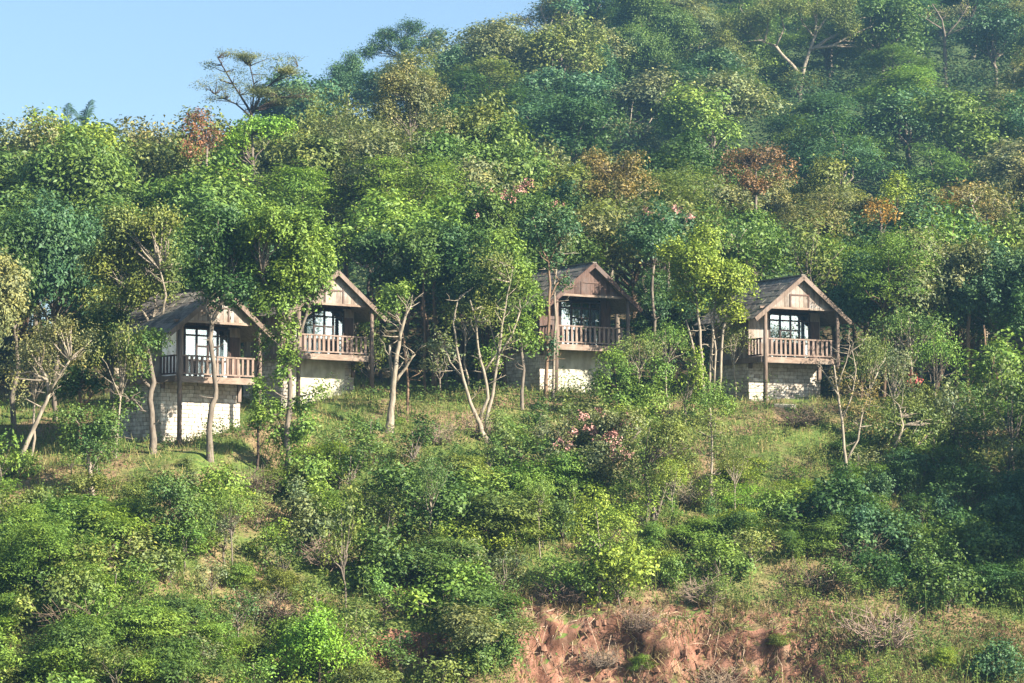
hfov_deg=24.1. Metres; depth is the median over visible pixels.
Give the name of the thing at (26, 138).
tree
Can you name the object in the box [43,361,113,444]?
tree
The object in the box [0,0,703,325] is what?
sky
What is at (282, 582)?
bush
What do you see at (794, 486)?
shrub
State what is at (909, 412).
tree
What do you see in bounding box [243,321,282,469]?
tree
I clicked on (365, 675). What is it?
bush
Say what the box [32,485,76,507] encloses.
shrub
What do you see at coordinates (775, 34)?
tree
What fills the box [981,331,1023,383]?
tree
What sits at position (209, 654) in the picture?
sapling
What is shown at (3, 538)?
bush
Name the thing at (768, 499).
bush
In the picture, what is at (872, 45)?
tree
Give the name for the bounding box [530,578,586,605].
dry bush
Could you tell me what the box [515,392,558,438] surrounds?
sapling
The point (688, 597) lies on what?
dry bush
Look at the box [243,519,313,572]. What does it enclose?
shrub
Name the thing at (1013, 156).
tree
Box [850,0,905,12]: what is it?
tree
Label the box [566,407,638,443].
bush
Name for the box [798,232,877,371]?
tree
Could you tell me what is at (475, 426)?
dry bush
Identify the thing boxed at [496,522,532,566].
sapling
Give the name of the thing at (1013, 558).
sapling
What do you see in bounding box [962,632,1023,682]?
bush
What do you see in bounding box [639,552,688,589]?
bush
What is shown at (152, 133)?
tree
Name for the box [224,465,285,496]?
dry bush
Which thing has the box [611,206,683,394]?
tree
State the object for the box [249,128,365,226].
tree
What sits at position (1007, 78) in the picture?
tree
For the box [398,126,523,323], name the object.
tree
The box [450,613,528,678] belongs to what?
bush
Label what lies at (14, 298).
tree
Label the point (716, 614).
dry grass
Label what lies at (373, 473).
sapling
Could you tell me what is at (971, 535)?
bush
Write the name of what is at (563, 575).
shrub
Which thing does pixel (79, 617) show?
bush
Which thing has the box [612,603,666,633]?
dry bush
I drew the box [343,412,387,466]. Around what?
sapling
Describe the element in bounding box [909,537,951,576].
sapling
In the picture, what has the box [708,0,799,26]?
tree
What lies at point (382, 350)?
sapling
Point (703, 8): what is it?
tree
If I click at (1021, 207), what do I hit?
tree
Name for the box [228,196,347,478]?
tree
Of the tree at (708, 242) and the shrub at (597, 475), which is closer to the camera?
the shrub at (597, 475)
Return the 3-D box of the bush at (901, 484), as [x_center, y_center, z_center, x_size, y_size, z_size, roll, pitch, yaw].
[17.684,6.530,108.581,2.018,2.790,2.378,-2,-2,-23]
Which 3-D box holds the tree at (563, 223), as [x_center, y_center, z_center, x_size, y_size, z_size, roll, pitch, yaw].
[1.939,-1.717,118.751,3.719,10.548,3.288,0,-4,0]
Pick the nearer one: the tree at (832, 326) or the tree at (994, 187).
the tree at (832, 326)
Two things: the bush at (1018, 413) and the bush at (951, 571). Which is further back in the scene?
the bush at (1018, 413)
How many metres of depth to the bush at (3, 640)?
87.94 m
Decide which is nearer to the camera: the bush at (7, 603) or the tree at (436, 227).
the bush at (7, 603)
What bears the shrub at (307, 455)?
on the terrain at (246, 454)
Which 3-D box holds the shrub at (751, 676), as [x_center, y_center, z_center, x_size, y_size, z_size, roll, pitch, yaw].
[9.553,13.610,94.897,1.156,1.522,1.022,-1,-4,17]
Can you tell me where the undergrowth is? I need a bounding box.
[0,346,1023,682]
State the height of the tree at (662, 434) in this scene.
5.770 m
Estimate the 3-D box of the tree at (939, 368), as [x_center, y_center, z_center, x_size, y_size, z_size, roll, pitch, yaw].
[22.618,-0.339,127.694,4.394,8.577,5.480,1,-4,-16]
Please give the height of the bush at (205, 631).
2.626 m
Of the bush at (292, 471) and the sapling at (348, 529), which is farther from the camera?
the bush at (292, 471)
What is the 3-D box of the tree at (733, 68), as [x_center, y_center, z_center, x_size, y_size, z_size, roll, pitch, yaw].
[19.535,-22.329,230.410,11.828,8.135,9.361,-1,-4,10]
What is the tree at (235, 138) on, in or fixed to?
on the terrain at (246, 454)
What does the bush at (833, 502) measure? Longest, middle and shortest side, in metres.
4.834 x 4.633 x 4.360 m
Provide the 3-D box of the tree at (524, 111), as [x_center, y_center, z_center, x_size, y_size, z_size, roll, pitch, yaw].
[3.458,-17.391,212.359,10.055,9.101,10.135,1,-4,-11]
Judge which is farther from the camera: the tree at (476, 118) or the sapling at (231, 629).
the tree at (476, 118)
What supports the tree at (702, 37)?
on the terrain at (246, 454)
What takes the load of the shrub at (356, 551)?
on the terrain at (246, 454)
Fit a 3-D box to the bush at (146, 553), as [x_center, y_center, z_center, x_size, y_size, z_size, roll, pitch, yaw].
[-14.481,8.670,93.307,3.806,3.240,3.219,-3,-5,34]
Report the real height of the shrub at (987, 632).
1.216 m
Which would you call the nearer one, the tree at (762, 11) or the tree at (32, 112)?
the tree at (32, 112)
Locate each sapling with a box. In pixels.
[0,400,28,512]
[51,397,132,496]
[155,484,199,519]
[155,545,186,588]
[159,516,214,573]
[166,463,200,493]
[178,630,226,682]
[188,553,229,599]
[204,509,239,563]
[210,580,264,636]
[218,620,242,659]
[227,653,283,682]
[240,517,293,568]
[241,674,278,682]
[285,472,328,509]
[285,567,343,620]
[314,474,366,607]
[316,435,339,459]
[322,432,380,485]
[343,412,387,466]
[344,321,394,385]
[345,654,377,674]
[354,496,397,532]
[361,456,397,497]
[362,562,404,625]
[366,628,420,681]
[374,487,409,514]
[382,543,409,577]
[383,407,437,465]
[413,323,465,396]
[445,439,470,466]
[466,430,511,469]
[474,327,511,393]
[479,544,533,592]
[481,407,526,464]
[493,416,538,457]
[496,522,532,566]
[502,456,557,497]
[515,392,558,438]
[526,414,557,457]
[527,515,560,547]
[535,435,569,491]
[549,394,586,431]
[556,460,585,503]
[556,550,597,610]
[577,534,634,579]
[605,478,643,517]
[611,523,645,549]
[616,430,648,484]
[662,499,685,526]
[664,341,712,420]
[691,472,735,511]
[691,574,732,616]
[702,496,728,526]
[817,557,873,602]
[822,343,895,400]
[842,397,881,430]
[865,426,892,463]
[909,492,938,523]
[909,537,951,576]
[923,375,977,465]
[923,455,960,486]
[924,370,975,418]
[934,412,991,466]
[941,425,973,459]
[957,326,1023,430]
[959,556,982,573]
[970,349,1023,470]
[994,383,1023,410]
[1003,550,1022,569]
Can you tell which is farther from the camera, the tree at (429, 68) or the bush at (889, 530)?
the tree at (429, 68)
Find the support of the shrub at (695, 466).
on the terrain at (246, 454)
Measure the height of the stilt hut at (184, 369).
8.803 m
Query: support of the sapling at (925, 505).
on the terrain at (246, 454)
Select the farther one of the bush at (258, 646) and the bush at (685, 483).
the bush at (685, 483)
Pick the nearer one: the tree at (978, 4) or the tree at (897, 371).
the tree at (897, 371)
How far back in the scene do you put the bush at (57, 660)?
84.36 m
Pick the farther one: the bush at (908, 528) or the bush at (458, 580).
the bush at (908, 528)
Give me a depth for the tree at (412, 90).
151.22 m
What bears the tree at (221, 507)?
on the terrain at (246, 454)
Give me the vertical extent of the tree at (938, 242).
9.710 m
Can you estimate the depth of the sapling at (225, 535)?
96.23 m
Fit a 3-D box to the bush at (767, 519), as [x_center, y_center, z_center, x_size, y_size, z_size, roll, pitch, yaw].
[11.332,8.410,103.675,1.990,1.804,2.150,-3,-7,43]
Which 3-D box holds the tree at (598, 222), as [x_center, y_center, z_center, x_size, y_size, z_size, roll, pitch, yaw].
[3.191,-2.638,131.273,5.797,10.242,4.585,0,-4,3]
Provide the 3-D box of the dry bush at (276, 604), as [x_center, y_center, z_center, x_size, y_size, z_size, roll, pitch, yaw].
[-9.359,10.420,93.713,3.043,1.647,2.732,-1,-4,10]
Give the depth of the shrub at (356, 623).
91.87 m
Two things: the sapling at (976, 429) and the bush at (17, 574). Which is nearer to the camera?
the bush at (17, 574)
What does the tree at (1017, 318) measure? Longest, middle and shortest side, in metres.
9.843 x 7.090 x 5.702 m
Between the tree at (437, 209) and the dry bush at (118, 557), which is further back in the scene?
the tree at (437, 209)
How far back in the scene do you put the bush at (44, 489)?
100.81 m
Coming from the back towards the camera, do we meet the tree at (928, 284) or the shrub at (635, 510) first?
the tree at (928, 284)
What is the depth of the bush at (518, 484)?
104.34 m
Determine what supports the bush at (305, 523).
on the terrain at (246, 454)
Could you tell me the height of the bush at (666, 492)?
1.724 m
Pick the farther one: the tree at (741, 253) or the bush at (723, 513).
the tree at (741, 253)
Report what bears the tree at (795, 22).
on the terrain at (246, 454)
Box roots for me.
[520,604,816,682]
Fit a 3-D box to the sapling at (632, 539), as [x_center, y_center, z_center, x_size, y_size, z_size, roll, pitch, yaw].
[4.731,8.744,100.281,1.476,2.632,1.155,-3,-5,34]
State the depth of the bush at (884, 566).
99.15 m
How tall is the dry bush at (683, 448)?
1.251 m
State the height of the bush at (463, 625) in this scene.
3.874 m
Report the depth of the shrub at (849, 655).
94.50 m
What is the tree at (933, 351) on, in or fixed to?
on the terrain at (246, 454)
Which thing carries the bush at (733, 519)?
on the terrain at (246, 454)
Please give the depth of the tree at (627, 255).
130.59 m
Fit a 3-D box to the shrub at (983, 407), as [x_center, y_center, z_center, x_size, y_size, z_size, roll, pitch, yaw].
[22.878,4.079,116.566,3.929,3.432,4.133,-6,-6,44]
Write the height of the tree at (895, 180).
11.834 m
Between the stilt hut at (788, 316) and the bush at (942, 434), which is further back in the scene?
the stilt hut at (788, 316)
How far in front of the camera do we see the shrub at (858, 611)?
96.83 m
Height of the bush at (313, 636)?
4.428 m
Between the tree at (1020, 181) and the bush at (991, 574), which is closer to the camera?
the bush at (991, 574)
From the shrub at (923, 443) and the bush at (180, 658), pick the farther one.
the shrub at (923, 443)
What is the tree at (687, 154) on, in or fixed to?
on the terrain at (246, 454)
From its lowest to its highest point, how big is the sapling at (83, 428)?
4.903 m
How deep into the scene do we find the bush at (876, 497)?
105.64 m
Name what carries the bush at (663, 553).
on the terrain at (246, 454)
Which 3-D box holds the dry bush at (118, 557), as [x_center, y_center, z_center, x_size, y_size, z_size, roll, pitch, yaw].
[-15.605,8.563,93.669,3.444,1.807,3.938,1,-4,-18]
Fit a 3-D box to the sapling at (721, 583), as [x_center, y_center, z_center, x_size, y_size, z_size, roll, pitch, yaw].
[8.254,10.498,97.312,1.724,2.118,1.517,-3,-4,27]
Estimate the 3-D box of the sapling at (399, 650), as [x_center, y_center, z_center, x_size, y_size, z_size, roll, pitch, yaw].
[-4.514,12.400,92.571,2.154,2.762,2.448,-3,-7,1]
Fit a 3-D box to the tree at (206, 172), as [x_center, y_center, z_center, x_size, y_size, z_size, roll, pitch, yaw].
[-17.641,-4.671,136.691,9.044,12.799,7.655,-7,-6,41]
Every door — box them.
[230,337,239,377]
[344,318,352,354]
[601,309,609,345]
[810,322,818,357]
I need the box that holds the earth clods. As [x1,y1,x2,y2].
[499,593,869,682]
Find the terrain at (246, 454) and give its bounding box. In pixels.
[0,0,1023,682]
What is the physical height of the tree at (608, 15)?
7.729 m
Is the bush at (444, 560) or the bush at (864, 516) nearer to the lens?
the bush at (444, 560)
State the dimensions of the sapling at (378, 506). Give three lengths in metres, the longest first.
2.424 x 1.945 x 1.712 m
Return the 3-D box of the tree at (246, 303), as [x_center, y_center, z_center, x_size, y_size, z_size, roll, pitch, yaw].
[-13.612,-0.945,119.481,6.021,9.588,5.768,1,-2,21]
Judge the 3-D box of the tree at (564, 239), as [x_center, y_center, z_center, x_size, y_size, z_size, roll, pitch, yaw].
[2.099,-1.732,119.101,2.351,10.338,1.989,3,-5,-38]
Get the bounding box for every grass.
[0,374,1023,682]
[481,579,1023,682]
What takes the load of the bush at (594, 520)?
on the terrain at (246, 454)
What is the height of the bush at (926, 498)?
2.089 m
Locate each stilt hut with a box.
[113,288,276,444]
[242,270,386,407]
[501,262,642,391]
[693,274,852,401]
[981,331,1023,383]
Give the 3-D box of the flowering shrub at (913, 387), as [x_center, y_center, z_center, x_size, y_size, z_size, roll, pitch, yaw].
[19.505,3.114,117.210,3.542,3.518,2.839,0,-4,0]
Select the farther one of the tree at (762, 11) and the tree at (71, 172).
the tree at (762, 11)
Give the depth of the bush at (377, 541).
96.56 m
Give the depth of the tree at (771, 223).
142.93 m
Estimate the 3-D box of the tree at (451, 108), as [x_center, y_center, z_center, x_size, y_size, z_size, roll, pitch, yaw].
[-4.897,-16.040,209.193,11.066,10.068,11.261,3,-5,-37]
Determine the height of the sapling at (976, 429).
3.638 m
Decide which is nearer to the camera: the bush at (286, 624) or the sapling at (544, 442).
the bush at (286, 624)
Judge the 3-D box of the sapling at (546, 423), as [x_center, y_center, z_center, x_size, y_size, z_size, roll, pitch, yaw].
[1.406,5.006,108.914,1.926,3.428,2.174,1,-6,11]
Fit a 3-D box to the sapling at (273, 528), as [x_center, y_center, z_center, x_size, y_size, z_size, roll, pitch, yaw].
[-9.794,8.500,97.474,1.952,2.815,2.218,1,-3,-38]
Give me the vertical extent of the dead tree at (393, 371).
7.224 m
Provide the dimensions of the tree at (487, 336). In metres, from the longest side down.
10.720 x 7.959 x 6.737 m
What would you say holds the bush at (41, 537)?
on the terrain at (246, 454)
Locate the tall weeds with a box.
[0,377,1023,682]
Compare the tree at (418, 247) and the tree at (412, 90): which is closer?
the tree at (418, 247)
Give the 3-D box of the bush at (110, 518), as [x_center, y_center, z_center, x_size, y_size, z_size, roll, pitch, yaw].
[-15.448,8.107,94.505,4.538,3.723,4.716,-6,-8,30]
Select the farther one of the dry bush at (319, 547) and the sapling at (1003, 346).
the sapling at (1003, 346)
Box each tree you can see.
[0,114,70,189]
[0,134,25,151]
[0,144,57,347]
[0,181,99,384]
[0,182,104,381]
[0,207,49,430]
[0,247,37,349]
[0,312,108,473]
[1,103,111,325]
[1,116,157,213]
[1,182,116,421]
[1,332,74,455]
[5,105,74,330]
[18,275,54,391]
[41,292,95,393]
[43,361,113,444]
[47,102,87,126]
[54,229,162,409]
[61,116,138,165]
[69,99,121,133]
[69,298,134,440]
[70,196,195,322]
[73,189,191,376]
[79,312,152,457]
[88,184,160,211]
[103,114,185,311]
[103,325,175,453]
[113,128,259,198]
[127,219,196,315]
[128,114,211,160]
[134,177,272,257]
[137,145,267,221]
[154,102,266,168]
[166,202,267,462]
[177,106,233,170]
[180,232,280,377]
[187,47,323,129]
[200,127,270,193]
[208,192,349,271]
[208,486,255,571]
[210,110,298,183]
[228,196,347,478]
[242,110,296,127]
[242,156,361,238]
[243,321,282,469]
[244,107,338,183]
[247,58,346,131]
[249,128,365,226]
[294,80,386,278]
[294,102,438,298]
[316,46,373,116]
[318,95,356,134]
[321,120,431,335]
[327,143,487,341]
[327,206,428,370]
[338,187,478,361]
[341,67,407,108]
[350,224,409,381]
[351,125,405,152]
[354,313,386,335]
[355,14,453,108]
[363,46,452,115]
[363,56,465,312]
[369,274,423,414]
[371,48,452,88]
[377,293,425,432]
[383,218,522,382]
[397,120,440,291]
[397,222,456,393]
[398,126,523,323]
[405,101,470,125]
[407,217,461,391]
[410,19,514,86]
[413,449,456,536]
[415,87,525,150]
[417,154,521,340]
[418,218,477,387]
[422,65,542,120]
[425,180,513,359]
[426,51,451,69]
[427,111,563,314]
[428,40,472,104]
[430,242,503,391]
[431,53,560,110]
[431,294,491,389]
[436,61,463,82]
[436,234,534,442]
[446,13,531,68]
[452,12,534,90]
[452,220,477,384]
[456,177,574,257]
[464,240,540,390]
[476,224,550,410]
[494,25,547,84]
[495,116,587,168]
[504,6,619,86]
[504,222,608,271]
[505,61,616,104]
[505,96,612,147]
[508,154,629,213]
[509,0,579,33]
[511,87,619,129]
[513,86,643,167]
[514,200,588,397]
[518,469,555,557]
[522,177,589,215]
[524,0,618,32]
[527,132,576,168]
[532,203,577,398]
[553,199,621,245]
[557,478,644,606]
[559,39,630,88]
[569,18,638,65]
[570,189,711,352]
[573,144,665,345]
[577,149,656,278]
[584,186,725,377]
[589,5,619,33]
[591,8,615,27]
[596,0,630,16]
[601,61,688,150]
[602,102,669,158]
[605,181,735,315]
[606,0,706,90]
[610,130,741,287]
[610,408,705,524]
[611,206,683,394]
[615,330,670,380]
[617,260,690,387]
[621,158,728,317]
[633,194,701,382]
[636,317,694,407]
[645,61,795,161]
[645,210,752,341]
[645,454,694,517]
[648,0,738,58]
[649,72,752,158]
[652,62,760,122]
[652,218,762,399]
[652,283,713,383]
[658,45,753,82]
[665,0,717,26]
[669,126,716,319]
[671,191,790,294]
[673,63,775,112]
[678,160,757,292]
[680,395,745,498]
[681,25,720,60]
[685,176,777,304]
[700,39,764,73]
[703,33,789,77]
[705,0,878,101]
[707,205,805,278]
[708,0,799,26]
[709,0,792,46]
[710,445,752,509]
[711,140,802,209]
[713,0,743,9]
[715,321,757,399]
[717,237,794,282]
[732,165,800,280]
[740,37,799,78]
[750,208,864,292]
[754,88,863,140]
[765,113,864,185]
[769,180,872,327]
[772,19,867,84]
[775,106,914,186]
[781,0,823,44]
[782,145,873,261]
[787,193,913,340]
[789,231,862,375]
[790,5,862,72]
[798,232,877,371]
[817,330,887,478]
[823,1,928,53]
[824,247,906,401]
[828,0,932,88]
[830,223,949,401]
[836,191,994,375]
[839,233,966,396]
[841,79,951,180]
[847,61,950,137]
[847,327,894,434]
[849,42,942,85]
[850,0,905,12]
[851,127,919,203]
[859,195,902,377]
[860,389,956,470]
[864,74,939,103]
[864,343,922,441]
[867,300,958,396]
[871,226,974,393]
[874,173,954,217]
[875,166,920,346]
[875,225,953,379]
[880,139,1006,200]
[892,84,1023,184]
[893,190,994,336]
[894,201,1023,393]
[901,0,954,61]
[903,325,966,397]
[905,237,1006,402]
[912,0,982,87]
[925,177,1023,333]
[926,0,959,36]
[928,178,1023,211]
[932,237,1023,407]
[934,0,1005,59]
[936,336,942,396]
[939,0,1023,90]
[939,233,1001,409]
[947,178,1019,368]
[954,325,1023,411]
[960,133,1023,192]
[963,221,1019,358]
[964,0,1023,82]
[969,83,1023,142]
[972,83,1023,120]
[978,54,1023,100]
[980,46,1023,109]
[980,266,1023,338]
[982,210,1023,264]
[992,167,1023,206]
[995,25,1023,69]
[1005,198,1023,233]
[1007,153,1023,202]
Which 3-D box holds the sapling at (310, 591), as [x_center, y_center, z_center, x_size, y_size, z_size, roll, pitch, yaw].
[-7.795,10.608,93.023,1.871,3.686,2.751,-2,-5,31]
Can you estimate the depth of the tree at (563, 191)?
141.39 m
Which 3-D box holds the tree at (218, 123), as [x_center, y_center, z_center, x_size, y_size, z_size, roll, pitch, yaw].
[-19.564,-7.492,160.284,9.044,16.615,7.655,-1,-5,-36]
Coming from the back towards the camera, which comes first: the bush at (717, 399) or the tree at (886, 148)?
the tree at (886, 148)
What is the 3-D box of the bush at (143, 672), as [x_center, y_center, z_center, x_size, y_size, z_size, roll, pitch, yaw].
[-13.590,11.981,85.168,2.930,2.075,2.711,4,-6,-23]
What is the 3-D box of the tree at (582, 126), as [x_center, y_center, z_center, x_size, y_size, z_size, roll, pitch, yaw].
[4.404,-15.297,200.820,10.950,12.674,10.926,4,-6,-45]
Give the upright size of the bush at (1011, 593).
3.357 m
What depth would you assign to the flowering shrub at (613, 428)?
106.19 m
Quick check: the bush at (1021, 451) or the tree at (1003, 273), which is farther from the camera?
the tree at (1003, 273)
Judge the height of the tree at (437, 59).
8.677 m
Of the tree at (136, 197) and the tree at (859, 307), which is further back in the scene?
the tree at (136, 197)
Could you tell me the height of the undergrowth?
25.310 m
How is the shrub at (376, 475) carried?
on the terrain at (246, 454)
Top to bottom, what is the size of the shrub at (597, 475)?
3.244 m
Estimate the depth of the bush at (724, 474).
108.62 m
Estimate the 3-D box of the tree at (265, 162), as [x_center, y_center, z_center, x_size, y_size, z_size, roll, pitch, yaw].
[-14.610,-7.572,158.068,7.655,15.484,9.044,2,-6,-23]
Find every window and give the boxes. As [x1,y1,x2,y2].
[183,326,229,377]
[302,307,343,354]
[560,299,600,344]
[769,312,809,357]
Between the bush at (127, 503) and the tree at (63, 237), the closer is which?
the bush at (127, 503)
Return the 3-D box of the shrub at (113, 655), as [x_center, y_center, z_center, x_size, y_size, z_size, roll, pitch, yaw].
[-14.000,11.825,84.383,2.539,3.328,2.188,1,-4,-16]
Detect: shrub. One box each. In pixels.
[0,484,44,526]
[14,560,94,620]
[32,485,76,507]
[55,447,85,470]
[77,630,150,682]
[108,433,124,458]
[110,553,170,602]
[193,477,265,540]
[227,589,281,626]
[235,483,277,519]
[241,497,275,529]
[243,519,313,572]
[276,674,311,682]
[296,443,318,463]
[319,420,378,488]
[322,514,375,565]
[328,591,390,659]
[341,479,376,514]
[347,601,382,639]
[354,481,421,545]
[367,461,403,487]
[400,643,485,682]
[404,514,454,550]
[444,602,501,642]
[482,573,520,598]
[486,433,554,470]
[529,541,582,602]
[532,400,654,499]
[582,400,608,430]
[584,464,616,496]
[591,461,642,510]
[613,481,669,524]
[686,460,705,473]
[696,474,728,491]
[717,515,787,562]
[731,467,767,492]
[739,666,769,682]
[758,479,804,510]
[783,580,817,606]
[786,461,812,481]
[787,553,803,574]
[797,440,825,468]
[820,551,861,594]
[832,444,885,473]
[833,649,857,669]
[845,600,872,622]
[860,392,932,440]
[864,665,896,682]
[876,370,933,412]
[879,421,975,473]
[941,381,1001,443]
[953,390,1006,439]
[972,413,1023,477]
[972,638,997,658]
[979,621,999,638]
[984,608,1023,629]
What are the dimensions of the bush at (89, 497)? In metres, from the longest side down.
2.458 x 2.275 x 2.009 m
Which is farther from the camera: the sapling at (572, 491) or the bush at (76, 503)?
the sapling at (572, 491)
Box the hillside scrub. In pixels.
[67,0,1021,305]
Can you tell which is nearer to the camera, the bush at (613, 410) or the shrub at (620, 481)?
the shrub at (620, 481)
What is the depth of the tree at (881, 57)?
241.76 m
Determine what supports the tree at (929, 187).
on the terrain at (246, 454)
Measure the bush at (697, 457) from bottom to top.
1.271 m
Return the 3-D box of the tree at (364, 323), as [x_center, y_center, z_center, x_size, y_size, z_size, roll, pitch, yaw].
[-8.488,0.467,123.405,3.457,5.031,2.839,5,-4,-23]
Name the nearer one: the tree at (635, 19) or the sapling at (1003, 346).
the sapling at (1003, 346)
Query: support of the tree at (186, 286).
on the terrain at (246, 454)
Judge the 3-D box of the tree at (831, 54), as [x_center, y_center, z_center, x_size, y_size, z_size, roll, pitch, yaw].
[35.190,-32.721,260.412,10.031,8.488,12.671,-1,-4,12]
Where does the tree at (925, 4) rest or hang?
on the terrain at (246, 454)
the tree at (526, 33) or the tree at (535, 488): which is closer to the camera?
the tree at (535, 488)
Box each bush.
[0,447,46,478]
[0,476,22,507]
[0,481,57,519]
[0,494,77,546]
[0,502,39,531]
[0,503,119,606]
[0,517,76,587]
[0,550,61,591]
[0,589,31,633]
[0,615,25,648]
[0,644,30,682]
[0,661,47,682]
[1,577,44,625]
[7,560,111,629]
[7,643,127,682]
[15,499,103,551]
[20,613,118,679]
[24,596,122,634]
[33,484,57,502]
[34,667,98,682]
[35,493,116,536]
[39,531,123,592]
[44,610,132,651]
[54,469,115,501]
[60,587,124,630]
[64,500,184,559]
[66,492,112,503]
[72,519,152,564]
[77,538,152,580]
[78,566,154,609]
[92,650,166,682]
[97,523,183,581]
[99,472,174,516]
[101,597,177,652]
[106,495,167,522]
[112,604,209,642]
[125,465,217,557]
[132,632,249,682]
[138,590,209,628]
[170,518,223,551]
[174,455,194,468]
[174,619,257,660]
[179,457,255,512]
[186,593,231,632]
[217,561,257,589]
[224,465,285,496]
[230,588,307,627]
[232,632,286,660]
[243,565,307,598]
[253,462,325,494]
[260,590,386,682]
[262,610,305,655]
[267,490,344,549]
[271,451,346,500]
[285,629,362,671]
[295,532,364,570]
[298,440,359,474]
[306,487,389,527]
[321,658,406,682]
[337,519,437,590]
[362,450,471,518]
[380,530,490,596]
[388,553,504,618]
[389,474,510,542]
[394,417,406,424]
[417,532,488,590]
[418,581,538,631]
[422,422,460,444]
[428,600,544,661]
[432,513,514,565]
[438,451,521,491]
[440,463,532,510]
[444,491,558,552]
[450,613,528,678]
[454,410,501,437]
[484,464,556,498]
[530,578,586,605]
[533,490,581,544]
[536,445,603,503]
[544,436,593,468]
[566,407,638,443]
[572,498,630,531]
[573,530,614,548]
[573,537,660,610]
[576,644,622,671]
[582,340,678,425]
[609,400,650,438]
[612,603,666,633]
[616,520,669,555]
[626,653,656,670]
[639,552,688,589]
[645,483,677,504]
[646,418,684,438]
[654,547,688,577]
[655,466,691,489]
[658,440,696,459]
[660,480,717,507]
[664,516,724,546]
[667,512,703,534]
[672,448,702,464]
[672,576,731,606]
[675,374,742,426]
[675,532,762,581]
[685,661,747,682]
[702,507,782,545]
[708,504,760,539]
[709,457,772,485]
[713,476,769,510]
[738,482,804,527]
[757,516,789,540]
[765,464,881,537]
[766,477,821,508]
[766,631,798,646]
[770,400,824,427]
[770,528,823,556]
[777,512,856,557]
[782,426,792,436]
[782,556,860,594]
[798,481,860,518]
[819,458,889,492]
[823,432,868,459]
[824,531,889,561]
[830,603,926,654]
[834,501,891,550]
[838,503,930,561]
[844,543,930,592]
[848,420,893,448]
[851,492,894,513]
[861,467,895,503]
[876,507,941,557]
[878,455,921,500]
[879,446,929,479]
[882,387,959,436]
[888,430,969,476]
[889,611,911,623]
[896,490,941,520]
[897,532,966,583]
[903,552,990,612]
[909,459,1002,511]
[915,419,962,445]
[918,506,977,548]
[918,645,961,668]
[923,506,1006,570]
[930,491,977,527]
[953,488,1023,527]
[959,561,1023,602]
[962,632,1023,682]
[974,498,1023,551]
[978,398,1023,442]
[984,513,1023,568]
[986,558,1023,604]
[992,375,1023,412]
[1013,444,1023,461]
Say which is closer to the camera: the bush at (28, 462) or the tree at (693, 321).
the bush at (28, 462)
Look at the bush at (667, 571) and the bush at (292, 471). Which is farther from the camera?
the bush at (292, 471)
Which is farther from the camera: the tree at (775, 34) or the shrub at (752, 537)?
the tree at (775, 34)
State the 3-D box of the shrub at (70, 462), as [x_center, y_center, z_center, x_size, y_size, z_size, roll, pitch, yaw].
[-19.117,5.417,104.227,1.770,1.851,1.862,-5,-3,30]
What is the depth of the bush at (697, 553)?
99.04 m
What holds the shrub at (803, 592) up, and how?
on the terrain at (246, 454)
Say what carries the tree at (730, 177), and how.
on the terrain at (246, 454)
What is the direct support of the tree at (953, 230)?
on the terrain at (246, 454)
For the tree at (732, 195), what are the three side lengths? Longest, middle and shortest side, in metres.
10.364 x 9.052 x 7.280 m
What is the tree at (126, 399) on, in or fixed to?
on the terrain at (246, 454)
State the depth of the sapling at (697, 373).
115.57 m
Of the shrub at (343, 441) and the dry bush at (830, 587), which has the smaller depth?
the dry bush at (830, 587)
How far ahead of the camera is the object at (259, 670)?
88.24 m
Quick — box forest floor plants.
[0,280,1021,401]
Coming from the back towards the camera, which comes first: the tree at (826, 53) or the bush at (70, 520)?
the tree at (826, 53)
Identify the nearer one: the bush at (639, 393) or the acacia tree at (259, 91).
the bush at (639, 393)
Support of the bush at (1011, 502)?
on the terrain at (246, 454)
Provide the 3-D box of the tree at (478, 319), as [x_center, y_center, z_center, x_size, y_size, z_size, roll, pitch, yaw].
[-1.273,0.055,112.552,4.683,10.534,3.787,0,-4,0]
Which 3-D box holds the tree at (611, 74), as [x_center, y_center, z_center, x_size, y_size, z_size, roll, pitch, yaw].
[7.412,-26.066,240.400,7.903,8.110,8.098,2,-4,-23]
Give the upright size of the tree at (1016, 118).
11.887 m
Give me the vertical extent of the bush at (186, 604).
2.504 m
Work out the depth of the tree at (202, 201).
132.36 m
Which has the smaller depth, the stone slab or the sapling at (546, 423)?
the sapling at (546, 423)
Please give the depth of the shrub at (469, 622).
93.08 m
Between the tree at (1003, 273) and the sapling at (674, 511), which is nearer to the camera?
the sapling at (674, 511)
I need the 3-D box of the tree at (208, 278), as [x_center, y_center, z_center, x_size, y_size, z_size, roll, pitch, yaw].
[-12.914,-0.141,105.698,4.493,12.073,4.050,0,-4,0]
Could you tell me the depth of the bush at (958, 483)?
107.49 m
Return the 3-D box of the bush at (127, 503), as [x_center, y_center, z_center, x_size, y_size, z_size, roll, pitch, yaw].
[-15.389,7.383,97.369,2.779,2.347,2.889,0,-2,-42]
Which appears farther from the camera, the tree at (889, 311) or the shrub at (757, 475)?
the tree at (889, 311)
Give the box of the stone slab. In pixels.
[775,404,795,408]
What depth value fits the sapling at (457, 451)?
107.38 m
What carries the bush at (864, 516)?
on the terrain at (246, 454)
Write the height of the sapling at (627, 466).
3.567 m
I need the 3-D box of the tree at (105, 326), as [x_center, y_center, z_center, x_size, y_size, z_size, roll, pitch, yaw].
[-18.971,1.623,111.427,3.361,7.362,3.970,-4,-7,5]
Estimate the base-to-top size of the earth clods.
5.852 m

